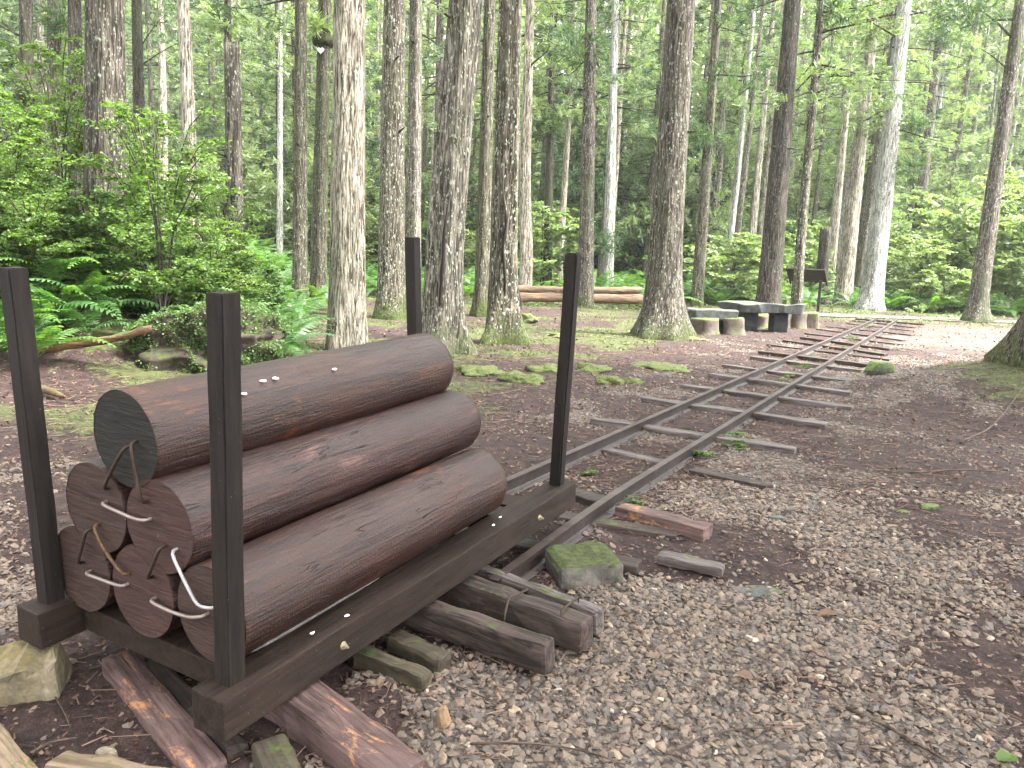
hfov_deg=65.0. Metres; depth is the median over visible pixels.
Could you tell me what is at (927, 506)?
leaf
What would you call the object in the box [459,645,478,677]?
stick
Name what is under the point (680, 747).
stick
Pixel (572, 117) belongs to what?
cedar tree
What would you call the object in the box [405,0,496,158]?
cedar tree
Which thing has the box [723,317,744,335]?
stump stool
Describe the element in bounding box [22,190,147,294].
shrub
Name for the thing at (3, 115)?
shrub
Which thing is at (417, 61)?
cedar tree
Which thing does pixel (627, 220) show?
shrub
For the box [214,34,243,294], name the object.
snapped tree
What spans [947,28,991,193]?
cedar tree
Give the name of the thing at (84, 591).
log
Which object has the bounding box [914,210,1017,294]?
shrub
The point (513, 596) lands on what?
iron staple
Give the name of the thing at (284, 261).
fern
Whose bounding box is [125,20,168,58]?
cedar tree
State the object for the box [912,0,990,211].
cedar tree
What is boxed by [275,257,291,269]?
fern
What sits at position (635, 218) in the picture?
cedar tree
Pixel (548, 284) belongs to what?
fern
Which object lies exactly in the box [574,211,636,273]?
shrub
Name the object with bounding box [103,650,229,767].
rotten sleeper
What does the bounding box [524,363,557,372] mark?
mossy stone
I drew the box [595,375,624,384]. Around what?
mossy stone
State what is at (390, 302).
cedar tree
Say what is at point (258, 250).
fern
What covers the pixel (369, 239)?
shrub
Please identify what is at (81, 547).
iron staple
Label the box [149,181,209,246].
shrub
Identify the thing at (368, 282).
fern
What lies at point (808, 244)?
shrub
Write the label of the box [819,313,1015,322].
path
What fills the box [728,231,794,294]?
shrub
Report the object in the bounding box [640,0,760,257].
cedar tree
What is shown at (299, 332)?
fern
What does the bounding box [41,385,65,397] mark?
broken branch
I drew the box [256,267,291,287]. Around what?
fern
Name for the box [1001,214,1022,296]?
shrub
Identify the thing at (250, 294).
shrub
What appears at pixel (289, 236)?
shrub
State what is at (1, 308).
fern
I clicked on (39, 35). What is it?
cedar tree
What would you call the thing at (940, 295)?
fern
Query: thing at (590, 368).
mossy stone
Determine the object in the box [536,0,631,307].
cedar tree
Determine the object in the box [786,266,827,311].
information board
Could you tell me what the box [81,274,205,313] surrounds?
fern
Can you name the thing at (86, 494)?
log
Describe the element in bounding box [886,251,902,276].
shrub
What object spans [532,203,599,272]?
shrub
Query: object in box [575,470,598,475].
rail side weed
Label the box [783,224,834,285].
shrub
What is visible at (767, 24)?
cedar tree
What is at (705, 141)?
cedar tree
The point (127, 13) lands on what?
cedar tree
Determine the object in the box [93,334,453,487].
log
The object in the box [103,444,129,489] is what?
iron staple
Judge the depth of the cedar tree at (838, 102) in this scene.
72.59 m
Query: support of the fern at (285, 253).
on the ground
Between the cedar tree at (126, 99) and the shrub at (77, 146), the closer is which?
the shrub at (77, 146)
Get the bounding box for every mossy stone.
[454,365,507,376]
[497,370,543,384]
[521,313,538,323]
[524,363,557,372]
[544,333,559,337]
[575,362,612,373]
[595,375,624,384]
[623,376,645,384]
[630,361,690,373]
[689,336,709,340]
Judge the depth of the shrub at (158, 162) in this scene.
14.95 m
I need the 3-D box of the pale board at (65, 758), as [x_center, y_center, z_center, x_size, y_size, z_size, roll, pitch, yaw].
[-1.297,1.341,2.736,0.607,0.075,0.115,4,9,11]
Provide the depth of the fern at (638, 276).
40.42 m
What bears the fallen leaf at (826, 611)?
on the gravel
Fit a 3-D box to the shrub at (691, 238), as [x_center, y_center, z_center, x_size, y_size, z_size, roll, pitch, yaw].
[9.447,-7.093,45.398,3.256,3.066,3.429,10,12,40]
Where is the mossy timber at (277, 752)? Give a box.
[251,735,301,767]
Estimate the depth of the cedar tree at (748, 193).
65.64 m
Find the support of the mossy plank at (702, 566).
on the ground
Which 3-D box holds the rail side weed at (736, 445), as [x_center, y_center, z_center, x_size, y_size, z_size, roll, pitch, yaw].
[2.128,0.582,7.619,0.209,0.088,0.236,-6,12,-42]
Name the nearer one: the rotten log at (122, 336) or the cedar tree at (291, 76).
the rotten log at (122, 336)
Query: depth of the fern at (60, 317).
10.56 m
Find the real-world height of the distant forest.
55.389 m
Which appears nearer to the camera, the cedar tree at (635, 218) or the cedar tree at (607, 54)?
the cedar tree at (635, 218)
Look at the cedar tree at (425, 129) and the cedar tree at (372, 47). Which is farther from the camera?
the cedar tree at (372, 47)
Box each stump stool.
[690,317,719,334]
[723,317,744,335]
[757,313,768,328]
[768,314,791,327]
[791,312,806,328]
[807,311,818,328]
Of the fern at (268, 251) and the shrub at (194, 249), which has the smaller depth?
the shrub at (194, 249)
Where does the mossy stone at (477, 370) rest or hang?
on the ground
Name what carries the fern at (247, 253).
on the ground
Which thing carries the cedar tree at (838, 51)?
on the ground
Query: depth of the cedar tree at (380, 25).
65.24 m
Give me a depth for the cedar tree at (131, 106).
38.39 m
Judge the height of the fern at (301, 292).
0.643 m
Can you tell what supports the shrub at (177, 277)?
on the ground
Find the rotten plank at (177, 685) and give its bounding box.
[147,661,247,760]
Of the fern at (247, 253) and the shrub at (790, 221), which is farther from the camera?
the shrub at (790, 221)
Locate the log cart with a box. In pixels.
[0,237,580,742]
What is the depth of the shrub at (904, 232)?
49.58 m
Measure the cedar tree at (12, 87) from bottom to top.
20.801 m
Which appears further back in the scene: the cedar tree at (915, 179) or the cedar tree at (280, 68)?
the cedar tree at (915, 179)
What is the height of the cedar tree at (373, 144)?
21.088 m
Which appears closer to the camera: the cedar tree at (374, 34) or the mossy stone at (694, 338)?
the mossy stone at (694, 338)
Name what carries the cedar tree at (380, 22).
on the ground
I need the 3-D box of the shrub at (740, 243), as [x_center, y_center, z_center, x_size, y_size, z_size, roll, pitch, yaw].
[9.214,-4.809,33.210,4.855,3.108,5.495,-4,11,-36]
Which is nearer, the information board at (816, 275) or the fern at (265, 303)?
the fern at (265, 303)
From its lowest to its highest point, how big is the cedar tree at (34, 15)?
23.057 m
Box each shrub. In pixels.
[0,31,148,224]
[0,72,52,266]
[0,98,81,227]
[0,173,46,218]
[0,174,82,231]
[0,184,110,283]
[0,221,34,281]
[0,221,55,276]
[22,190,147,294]
[27,217,112,262]
[50,230,95,253]
[63,99,244,312]
[66,119,201,243]
[71,186,180,257]
[116,247,172,300]
[121,239,230,306]
[130,243,183,295]
[144,267,208,310]
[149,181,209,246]
[159,279,244,312]
[161,218,273,304]
[165,186,276,300]
[201,206,221,241]
[204,212,244,245]
[205,253,271,307]
[243,188,285,241]
[243,265,297,318]
[243,291,292,328]
[250,206,289,239]
[260,306,301,342]
[283,221,329,258]
[284,211,329,255]
[327,229,378,262]
[365,206,378,240]
[365,217,378,257]
[365,217,378,262]
[365,237,378,266]
[421,220,474,267]
[421,224,427,269]
[463,229,519,269]
[464,215,476,264]
[474,200,571,271]
[518,204,578,286]
[518,221,566,273]
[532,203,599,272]
[535,198,577,266]
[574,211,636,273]
[594,197,646,268]
[597,226,643,274]
[615,221,690,273]
[622,223,642,272]
[639,244,693,290]
[640,231,695,275]
[640,232,695,280]
[683,231,808,307]
[683,245,723,281]
[716,237,806,301]
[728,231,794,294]
[736,216,758,271]
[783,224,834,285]
[785,215,816,260]
[785,220,796,236]
[786,243,836,288]
[806,241,817,261]
[808,218,829,249]
[885,233,965,306]
[885,243,948,299]
[886,226,910,271]
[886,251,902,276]
[887,188,996,289]
[898,268,998,311]
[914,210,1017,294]
[917,190,1023,299]
[943,216,1023,312]
[944,209,979,231]
[948,165,1023,270]
[990,217,1023,306]
[992,169,1023,291]
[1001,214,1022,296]
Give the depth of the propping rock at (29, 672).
3.21 m
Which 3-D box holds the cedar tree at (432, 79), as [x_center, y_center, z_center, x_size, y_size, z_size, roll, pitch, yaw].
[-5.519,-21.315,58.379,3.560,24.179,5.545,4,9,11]
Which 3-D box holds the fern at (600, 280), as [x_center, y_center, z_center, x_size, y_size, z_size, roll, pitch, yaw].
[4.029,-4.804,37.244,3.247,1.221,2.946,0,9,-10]
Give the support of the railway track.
on the ground
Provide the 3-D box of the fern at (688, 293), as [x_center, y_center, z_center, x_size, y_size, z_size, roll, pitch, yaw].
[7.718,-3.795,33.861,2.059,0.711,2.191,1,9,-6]
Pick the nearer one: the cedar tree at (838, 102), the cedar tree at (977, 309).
the cedar tree at (977, 309)
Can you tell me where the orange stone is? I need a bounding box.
[435,705,450,728]
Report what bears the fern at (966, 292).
on the ground
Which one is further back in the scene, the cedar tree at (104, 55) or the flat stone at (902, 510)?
the cedar tree at (104, 55)
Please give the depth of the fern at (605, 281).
32.22 m
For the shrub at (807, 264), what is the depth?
39.58 m
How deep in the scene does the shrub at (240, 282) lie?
13.15 m
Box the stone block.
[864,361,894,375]
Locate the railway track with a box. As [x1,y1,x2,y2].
[448,318,924,583]
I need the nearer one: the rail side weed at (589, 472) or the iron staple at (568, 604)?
the iron staple at (568, 604)
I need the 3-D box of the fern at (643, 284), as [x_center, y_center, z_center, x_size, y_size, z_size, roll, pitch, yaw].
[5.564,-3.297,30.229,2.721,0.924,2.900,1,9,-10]
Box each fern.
[0,250,140,283]
[0,264,119,305]
[0,276,141,306]
[0,281,50,322]
[0,287,56,306]
[0,308,60,331]
[0,310,75,344]
[0,325,116,357]
[2,238,155,290]
[2,294,105,329]
[29,258,111,286]
[29,270,168,318]
[30,288,128,319]
[32,253,154,290]
[33,291,140,333]
[76,271,165,309]
[78,260,198,297]
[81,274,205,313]
[113,289,182,317]
[120,306,168,318]
[205,242,268,256]
[217,232,271,252]
[248,237,288,249]
[248,238,288,251]
[248,246,291,263]
[248,302,276,305]
[249,245,291,259]
[252,248,284,260]
[254,253,288,269]
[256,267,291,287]
[260,289,306,306]
[266,253,309,269]
[266,303,320,318]
[270,265,308,283]
[273,250,291,261]
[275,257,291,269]
[277,292,327,314]
[278,297,323,318]
[278,316,334,353]
[280,304,317,323]
[280,305,297,315]
[280,317,339,355]
[289,304,326,322]
[291,290,327,309]
[293,283,328,307]
[327,277,376,297]
[366,275,376,295]
[367,268,377,290]
[463,274,474,286]
[463,281,473,295]
[464,266,474,281]
[534,280,561,285]
[593,273,629,285]
[594,270,627,286]
[594,274,624,286]
[614,272,635,286]
[614,274,643,286]
[615,280,644,294]
[630,282,702,302]
[632,274,642,283]
[683,279,735,294]
[683,285,719,303]
[689,283,751,301]
[689,284,754,302]
[708,278,751,300]
[756,282,791,295]
[782,280,835,294]
[782,286,836,304]
[783,281,835,298]
[804,283,841,302]
[826,291,857,305]
[854,283,905,296]
[855,291,916,308]
[884,290,911,299]
[884,292,917,308]
[900,290,962,312]
[907,290,962,309]
[949,288,997,307]
[956,298,1009,312]
[967,289,1023,315]
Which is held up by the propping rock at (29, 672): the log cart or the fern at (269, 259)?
the log cart
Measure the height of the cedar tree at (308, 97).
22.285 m
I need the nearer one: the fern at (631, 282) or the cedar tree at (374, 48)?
the fern at (631, 282)
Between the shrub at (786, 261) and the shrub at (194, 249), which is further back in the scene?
the shrub at (786, 261)
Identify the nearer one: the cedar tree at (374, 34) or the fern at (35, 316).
the fern at (35, 316)
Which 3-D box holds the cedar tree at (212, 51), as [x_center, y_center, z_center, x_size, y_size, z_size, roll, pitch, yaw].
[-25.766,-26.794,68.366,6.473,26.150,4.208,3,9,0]
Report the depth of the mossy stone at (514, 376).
11.03 m
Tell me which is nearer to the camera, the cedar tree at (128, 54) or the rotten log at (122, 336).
the rotten log at (122, 336)
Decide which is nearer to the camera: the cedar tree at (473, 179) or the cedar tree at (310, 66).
the cedar tree at (473, 179)
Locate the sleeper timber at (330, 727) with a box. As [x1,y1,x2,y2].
[264,680,428,767]
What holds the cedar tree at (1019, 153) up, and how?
on the ground
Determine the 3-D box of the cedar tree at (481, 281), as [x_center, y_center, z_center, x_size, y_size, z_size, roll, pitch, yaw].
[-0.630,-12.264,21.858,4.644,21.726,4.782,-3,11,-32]
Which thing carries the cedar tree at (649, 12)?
on the ground
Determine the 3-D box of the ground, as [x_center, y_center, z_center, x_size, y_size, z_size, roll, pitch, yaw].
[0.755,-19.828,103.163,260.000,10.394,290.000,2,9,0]
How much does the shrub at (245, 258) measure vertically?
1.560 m
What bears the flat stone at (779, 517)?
on the ground
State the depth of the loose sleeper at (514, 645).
3.62 m
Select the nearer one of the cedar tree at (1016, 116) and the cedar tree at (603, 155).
the cedar tree at (603, 155)
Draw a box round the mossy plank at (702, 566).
[656,551,724,577]
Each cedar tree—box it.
[0,0,35,173]
[0,0,38,191]
[0,0,45,169]
[0,0,83,185]
[0,4,67,170]
[0,6,18,89]
[0,11,8,21]
[1,7,37,155]
[3,0,67,165]
[8,0,46,126]
[10,3,133,186]
[33,0,84,207]
[34,0,149,105]
[42,0,150,119]
[61,0,158,182]
[67,0,82,220]
[82,46,146,168]
[83,0,128,244]
[125,0,155,107]
[125,0,158,147]
[125,0,177,242]
[125,0,184,220]
[125,0,202,197]
[125,1,156,116]
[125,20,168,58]
[131,0,191,231]
[132,0,199,189]
[145,0,173,130]
[148,0,206,150]
[154,21,178,130]
[168,0,245,229]
[170,0,275,122]
[170,0,290,245]
[174,12,235,133]
[177,0,201,271]
[190,0,308,297]
[191,0,245,205]
[194,0,254,213]
[202,0,275,198]
[218,1,275,216]
[221,0,284,233]
[235,2,266,147]
[239,0,311,254]
[241,0,331,241]
[242,12,287,165]
[245,0,311,245]
[257,11,292,162]
[266,15,275,152]
[267,0,330,248]
[283,0,332,260]
[283,0,381,233]
[284,1,316,198]
[287,0,367,305]
[292,2,332,143]
[307,19,380,225]
[308,1,405,232]
[325,0,368,349]
[329,0,382,116]
[365,0,375,206]
[365,0,406,216]
[365,0,421,217]
[365,0,444,304]
[365,4,429,171]
[365,40,424,216]
[372,0,406,319]
[373,1,432,131]
[374,18,431,203]
[405,0,447,237]
[405,0,481,124]
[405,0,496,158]
[405,0,553,140]
[405,2,430,190]
[407,0,444,190]
[421,0,494,223]
[422,0,482,354]
[424,3,497,265]
[427,1,524,128]
[434,0,532,200]
[466,23,495,210]
[468,8,545,199]
[468,11,519,202]
[469,0,495,316]
[474,0,541,206]
[477,0,610,285]
[479,0,530,345]
[480,0,585,302]
[518,2,580,217]
[519,5,560,198]
[520,0,635,285]
[535,0,602,215]
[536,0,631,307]
[537,0,582,239]
[537,3,649,221]
[565,0,661,286]
[568,0,655,213]
[570,0,653,244]
[577,2,653,215]
[578,0,657,229]
[581,1,611,142]
[595,0,705,268]
[596,0,662,278]
[602,3,659,220]
[621,0,700,273]
[627,7,659,172]
[630,0,696,340]
[632,1,659,151]
[636,42,712,213]
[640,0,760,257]
[684,1,761,281]
[685,0,767,271]
[685,45,734,210]
[688,0,773,306]
[688,8,741,210]
[691,0,804,281]
[714,0,782,282]
[716,0,763,173]
[717,40,754,211]
[718,0,800,317]
[720,0,797,299]
[724,0,816,283]
[732,0,905,304]
[738,0,800,219]
[738,23,757,213]
[743,2,777,210]
[746,1,820,219]
[748,0,844,231]
[748,44,799,187]
[751,1,832,190]
[752,0,839,212]
[752,1,826,155]
[753,0,816,166]
[787,19,862,226]
[788,2,899,276]
[792,3,851,236]
[794,13,843,219]
[802,0,884,295]
[809,47,860,213]
[813,0,933,263]
[814,42,846,165]
[819,0,925,305]
[820,1,911,223]
[820,4,918,249]
[833,0,975,310]
[836,0,961,296]
[866,61,918,222]
[870,0,981,297]
[892,0,954,235]
[894,4,991,218]
[895,3,934,204]
[895,25,951,200]
[897,0,966,218]
[900,56,922,183]
[904,0,992,229]
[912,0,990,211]
[926,0,1023,322]
[935,30,955,130]
[943,8,996,165]
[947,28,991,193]
[958,7,995,186]
[960,0,1023,215]
[980,40,1023,214]
[983,311,1023,367]
[1003,129,1023,184]
[1009,105,1023,146]
[1010,80,1023,178]
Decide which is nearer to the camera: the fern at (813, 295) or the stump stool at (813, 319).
the stump stool at (813, 319)
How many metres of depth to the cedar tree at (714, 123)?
62.37 m
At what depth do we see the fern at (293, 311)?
17.54 m
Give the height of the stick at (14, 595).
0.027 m
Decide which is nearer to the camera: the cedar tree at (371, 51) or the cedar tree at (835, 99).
the cedar tree at (371, 51)
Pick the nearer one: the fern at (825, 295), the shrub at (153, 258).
the shrub at (153, 258)
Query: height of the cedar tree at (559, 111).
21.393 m
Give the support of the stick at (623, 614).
on the gravel
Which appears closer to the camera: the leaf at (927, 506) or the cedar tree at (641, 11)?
the leaf at (927, 506)
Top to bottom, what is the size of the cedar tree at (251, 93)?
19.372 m
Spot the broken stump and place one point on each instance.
(824, 249)
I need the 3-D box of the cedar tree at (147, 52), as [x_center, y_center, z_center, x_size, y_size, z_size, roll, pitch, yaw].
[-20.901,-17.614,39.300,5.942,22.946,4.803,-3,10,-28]
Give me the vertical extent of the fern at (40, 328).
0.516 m
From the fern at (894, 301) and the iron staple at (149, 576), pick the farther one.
the fern at (894, 301)
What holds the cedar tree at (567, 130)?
on the ground
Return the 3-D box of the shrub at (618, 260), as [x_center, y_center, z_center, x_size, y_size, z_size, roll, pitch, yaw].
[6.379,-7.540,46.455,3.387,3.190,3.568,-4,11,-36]
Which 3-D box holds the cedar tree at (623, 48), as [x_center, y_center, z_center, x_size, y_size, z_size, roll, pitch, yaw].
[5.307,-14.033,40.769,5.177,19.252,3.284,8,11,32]
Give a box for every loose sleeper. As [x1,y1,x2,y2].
[399,599,553,675]
[437,574,593,651]
[474,565,605,636]
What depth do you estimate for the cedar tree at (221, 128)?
53.41 m
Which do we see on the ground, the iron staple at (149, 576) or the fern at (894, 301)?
the fern at (894, 301)
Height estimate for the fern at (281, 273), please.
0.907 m
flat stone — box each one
[737,585,784,597]
[768,515,787,520]
[896,509,909,512]
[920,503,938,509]
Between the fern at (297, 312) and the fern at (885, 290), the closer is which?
the fern at (297, 312)
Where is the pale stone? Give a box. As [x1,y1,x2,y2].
[95,746,117,757]
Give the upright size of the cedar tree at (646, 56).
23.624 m
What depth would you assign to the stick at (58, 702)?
3.11 m
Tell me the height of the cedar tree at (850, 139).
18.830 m
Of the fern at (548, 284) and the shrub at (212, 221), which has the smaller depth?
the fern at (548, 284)
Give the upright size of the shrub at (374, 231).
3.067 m
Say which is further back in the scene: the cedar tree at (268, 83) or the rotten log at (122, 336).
the cedar tree at (268, 83)
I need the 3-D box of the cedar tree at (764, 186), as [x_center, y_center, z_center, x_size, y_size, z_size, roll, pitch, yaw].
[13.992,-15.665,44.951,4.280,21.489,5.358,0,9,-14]
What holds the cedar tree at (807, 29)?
on the ground
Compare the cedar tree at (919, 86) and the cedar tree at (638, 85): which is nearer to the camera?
the cedar tree at (638, 85)
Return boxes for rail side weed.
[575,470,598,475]
[622,495,646,504]
[693,450,714,457]
[720,431,745,436]
[721,439,747,450]
[784,373,797,377]
[795,363,810,368]
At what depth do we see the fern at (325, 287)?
22.83 m
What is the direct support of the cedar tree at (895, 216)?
on the ground
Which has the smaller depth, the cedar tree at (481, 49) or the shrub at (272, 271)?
the shrub at (272, 271)
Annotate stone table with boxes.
[717,300,805,331]
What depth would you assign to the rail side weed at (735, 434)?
7.88 m
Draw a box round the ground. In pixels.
[0,207,1023,767]
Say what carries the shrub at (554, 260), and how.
on the ground
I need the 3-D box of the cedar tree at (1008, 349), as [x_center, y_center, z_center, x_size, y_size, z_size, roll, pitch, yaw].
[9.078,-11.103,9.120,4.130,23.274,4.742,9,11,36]
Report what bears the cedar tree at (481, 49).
on the ground
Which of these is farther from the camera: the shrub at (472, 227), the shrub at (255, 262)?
the shrub at (472, 227)
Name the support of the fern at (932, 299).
on the ground
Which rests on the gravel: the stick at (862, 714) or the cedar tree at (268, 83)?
the stick at (862, 714)
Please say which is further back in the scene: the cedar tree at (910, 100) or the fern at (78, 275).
the cedar tree at (910, 100)
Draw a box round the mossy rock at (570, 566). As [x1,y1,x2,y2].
[544,541,622,589]
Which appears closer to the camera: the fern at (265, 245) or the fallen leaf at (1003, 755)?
the fallen leaf at (1003, 755)
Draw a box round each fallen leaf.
[735,670,753,678]
[820,608,836,614]
[996,749,1018,760]
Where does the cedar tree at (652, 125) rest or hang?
on the ground
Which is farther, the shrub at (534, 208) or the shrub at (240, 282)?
the shrub at (534, 208)
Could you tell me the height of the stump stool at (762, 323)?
0.461 m
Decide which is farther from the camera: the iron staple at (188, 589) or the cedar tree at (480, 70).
the cedar tree at (480, 70)
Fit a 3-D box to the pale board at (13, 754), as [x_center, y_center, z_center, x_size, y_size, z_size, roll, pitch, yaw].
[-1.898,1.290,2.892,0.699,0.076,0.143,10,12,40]
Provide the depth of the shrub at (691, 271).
43.70 m
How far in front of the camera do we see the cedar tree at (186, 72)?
20.95 m
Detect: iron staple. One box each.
[76,527,92,564]
[85,569,128,587]
[93,522,130,575]
[101,500,151,521]
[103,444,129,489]
[129,439,148,503]
[146,544,166,579]
[150,596,209,618]
[171,547,212,609]
[504,588,527,621]
[560,596,579,615]
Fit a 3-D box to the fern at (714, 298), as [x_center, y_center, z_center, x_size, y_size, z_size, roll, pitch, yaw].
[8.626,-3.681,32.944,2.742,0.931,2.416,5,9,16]
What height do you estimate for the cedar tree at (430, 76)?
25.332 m
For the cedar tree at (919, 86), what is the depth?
61.42 m
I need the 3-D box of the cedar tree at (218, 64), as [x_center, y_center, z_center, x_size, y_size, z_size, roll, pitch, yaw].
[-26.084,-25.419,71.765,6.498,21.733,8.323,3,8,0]
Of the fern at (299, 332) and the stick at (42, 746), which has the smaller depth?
the stick at (42, 746)
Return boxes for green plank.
[353,645,431,691]
[386,628,452,673]
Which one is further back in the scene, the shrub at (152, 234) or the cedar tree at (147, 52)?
the cedar tree at (147, 52)
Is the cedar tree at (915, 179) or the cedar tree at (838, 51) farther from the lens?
the cedar tree at (838, 51)
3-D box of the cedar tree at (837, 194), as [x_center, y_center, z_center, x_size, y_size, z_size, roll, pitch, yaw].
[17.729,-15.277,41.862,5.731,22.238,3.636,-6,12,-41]
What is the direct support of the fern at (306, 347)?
on the ground
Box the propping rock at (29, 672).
[0,640,67,706]
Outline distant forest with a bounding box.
[0,0,1023,226]
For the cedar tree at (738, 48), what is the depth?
62.19 m
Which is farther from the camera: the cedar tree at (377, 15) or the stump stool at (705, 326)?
the cedar tree at (377, 15)
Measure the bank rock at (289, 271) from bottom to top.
1.023 m
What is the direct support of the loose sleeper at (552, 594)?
on the gravel
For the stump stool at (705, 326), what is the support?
on the ground
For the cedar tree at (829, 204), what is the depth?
54.66 m
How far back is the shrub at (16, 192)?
12.87 m
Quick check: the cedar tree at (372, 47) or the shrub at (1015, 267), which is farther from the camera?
the cedar tree at (372, 47)
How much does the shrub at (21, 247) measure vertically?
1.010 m
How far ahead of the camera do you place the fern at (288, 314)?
15.28 m
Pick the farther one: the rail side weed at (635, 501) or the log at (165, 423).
the rail side weed at (635, 501)
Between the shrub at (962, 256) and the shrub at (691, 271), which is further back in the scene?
the shrub at (691, 271)
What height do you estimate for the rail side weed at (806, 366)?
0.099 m
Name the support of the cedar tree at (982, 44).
on the ground
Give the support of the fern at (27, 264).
on the ground
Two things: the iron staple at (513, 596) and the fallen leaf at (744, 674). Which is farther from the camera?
the iron staple at (513, 596)
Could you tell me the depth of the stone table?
20.98 m
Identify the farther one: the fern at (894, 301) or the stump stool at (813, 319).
the fern at (894, 301)
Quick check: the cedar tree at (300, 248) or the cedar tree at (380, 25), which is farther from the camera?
the cedar tree at (380, 25)
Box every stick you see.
[0,587,26,601]
[29,736,77,754]
[54,696,70,726]
[450,682,511,706]
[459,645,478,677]
[470,741,624,764]
[577,647,601,682]
[606,610,639,616]
[664,725,801,756]
[846,705,948,762]
[908,469,998,473]
[959,387,1023,442]
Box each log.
[37,325,152,355]
[58,524,119,611]
[66,457,132,552]
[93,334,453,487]
[112,456,448,637]
[126,390,480,573]
[177,448,506,662]
[518,285,641,293]
[520,292,642,303]
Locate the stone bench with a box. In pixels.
[686,307,739,332]
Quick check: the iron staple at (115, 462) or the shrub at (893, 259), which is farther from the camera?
the shrub at (893, 259)
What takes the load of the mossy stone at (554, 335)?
on the ground
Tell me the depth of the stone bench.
19.80 m
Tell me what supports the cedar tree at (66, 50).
on the ground
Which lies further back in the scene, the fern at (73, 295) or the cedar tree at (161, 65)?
the cedar tree at (161, 65)
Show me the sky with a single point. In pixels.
(867, 0)
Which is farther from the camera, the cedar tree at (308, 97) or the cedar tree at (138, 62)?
the cedar tree at (308, 97)
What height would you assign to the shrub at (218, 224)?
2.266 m
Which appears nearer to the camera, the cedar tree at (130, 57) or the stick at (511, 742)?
the stick at (511, 742)
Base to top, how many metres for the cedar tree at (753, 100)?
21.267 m
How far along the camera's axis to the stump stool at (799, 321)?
22.60 m
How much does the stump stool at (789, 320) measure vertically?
0.507 m
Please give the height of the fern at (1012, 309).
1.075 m
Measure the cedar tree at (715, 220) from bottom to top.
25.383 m
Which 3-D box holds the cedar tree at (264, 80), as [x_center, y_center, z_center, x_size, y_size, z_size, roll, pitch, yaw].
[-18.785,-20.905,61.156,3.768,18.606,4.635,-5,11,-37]
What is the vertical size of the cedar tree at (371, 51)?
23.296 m
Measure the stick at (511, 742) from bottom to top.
0.011 m
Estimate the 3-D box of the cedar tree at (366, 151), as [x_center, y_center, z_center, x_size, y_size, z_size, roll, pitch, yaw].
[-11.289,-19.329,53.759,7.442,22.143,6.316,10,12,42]
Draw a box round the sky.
[127,0,1019,202]
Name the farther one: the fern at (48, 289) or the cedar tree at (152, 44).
the cedar tree at (152, 44)
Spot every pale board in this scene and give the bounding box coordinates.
[0,726,34,767]
[47,748,170,767]
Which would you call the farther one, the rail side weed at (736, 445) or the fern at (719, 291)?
the fern at (719, 291)
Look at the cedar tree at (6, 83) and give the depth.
50.14 m
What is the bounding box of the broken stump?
[815,227,831,301]
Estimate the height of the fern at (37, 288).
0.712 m
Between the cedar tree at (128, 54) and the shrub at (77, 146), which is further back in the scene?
the cedar tree at (128, 54)
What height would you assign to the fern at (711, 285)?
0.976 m
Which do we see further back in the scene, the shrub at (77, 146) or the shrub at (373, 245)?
the shrub at (373, 245)
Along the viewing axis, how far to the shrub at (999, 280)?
34.13 m
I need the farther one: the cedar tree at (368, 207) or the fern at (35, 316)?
the cedar tree at (368, 207)
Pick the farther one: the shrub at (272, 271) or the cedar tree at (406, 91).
the cedar tree at (406, 91)
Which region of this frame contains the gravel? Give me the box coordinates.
[0,332,1023,767]
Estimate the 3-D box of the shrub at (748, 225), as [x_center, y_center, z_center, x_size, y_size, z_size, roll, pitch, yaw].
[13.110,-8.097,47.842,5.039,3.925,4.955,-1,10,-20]
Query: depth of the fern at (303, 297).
19.96 m
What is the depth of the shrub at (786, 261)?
34.96 m
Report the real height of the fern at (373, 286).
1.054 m
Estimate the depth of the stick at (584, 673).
3.58 m
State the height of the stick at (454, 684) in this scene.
0.007 m
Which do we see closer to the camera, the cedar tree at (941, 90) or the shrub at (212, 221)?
the shrub at (212, 221)
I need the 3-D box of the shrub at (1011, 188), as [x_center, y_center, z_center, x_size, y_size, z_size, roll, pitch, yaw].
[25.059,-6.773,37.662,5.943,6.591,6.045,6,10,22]
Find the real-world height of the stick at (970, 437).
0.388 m
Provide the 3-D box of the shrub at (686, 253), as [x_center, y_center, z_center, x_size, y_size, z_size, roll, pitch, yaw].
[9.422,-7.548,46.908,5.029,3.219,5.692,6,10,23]
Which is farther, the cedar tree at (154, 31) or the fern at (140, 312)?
the cedar tree at (154, 31)
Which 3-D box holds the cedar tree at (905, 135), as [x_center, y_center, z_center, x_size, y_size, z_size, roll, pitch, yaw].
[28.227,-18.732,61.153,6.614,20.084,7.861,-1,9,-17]
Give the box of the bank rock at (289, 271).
[277,270,309,287]
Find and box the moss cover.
[0,254,1023,436]
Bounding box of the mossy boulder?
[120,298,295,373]
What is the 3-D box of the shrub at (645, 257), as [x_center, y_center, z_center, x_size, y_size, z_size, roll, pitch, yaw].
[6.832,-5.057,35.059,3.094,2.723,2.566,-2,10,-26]
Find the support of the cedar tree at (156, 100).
on the ground
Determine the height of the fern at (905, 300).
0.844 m
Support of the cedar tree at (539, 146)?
on the ground

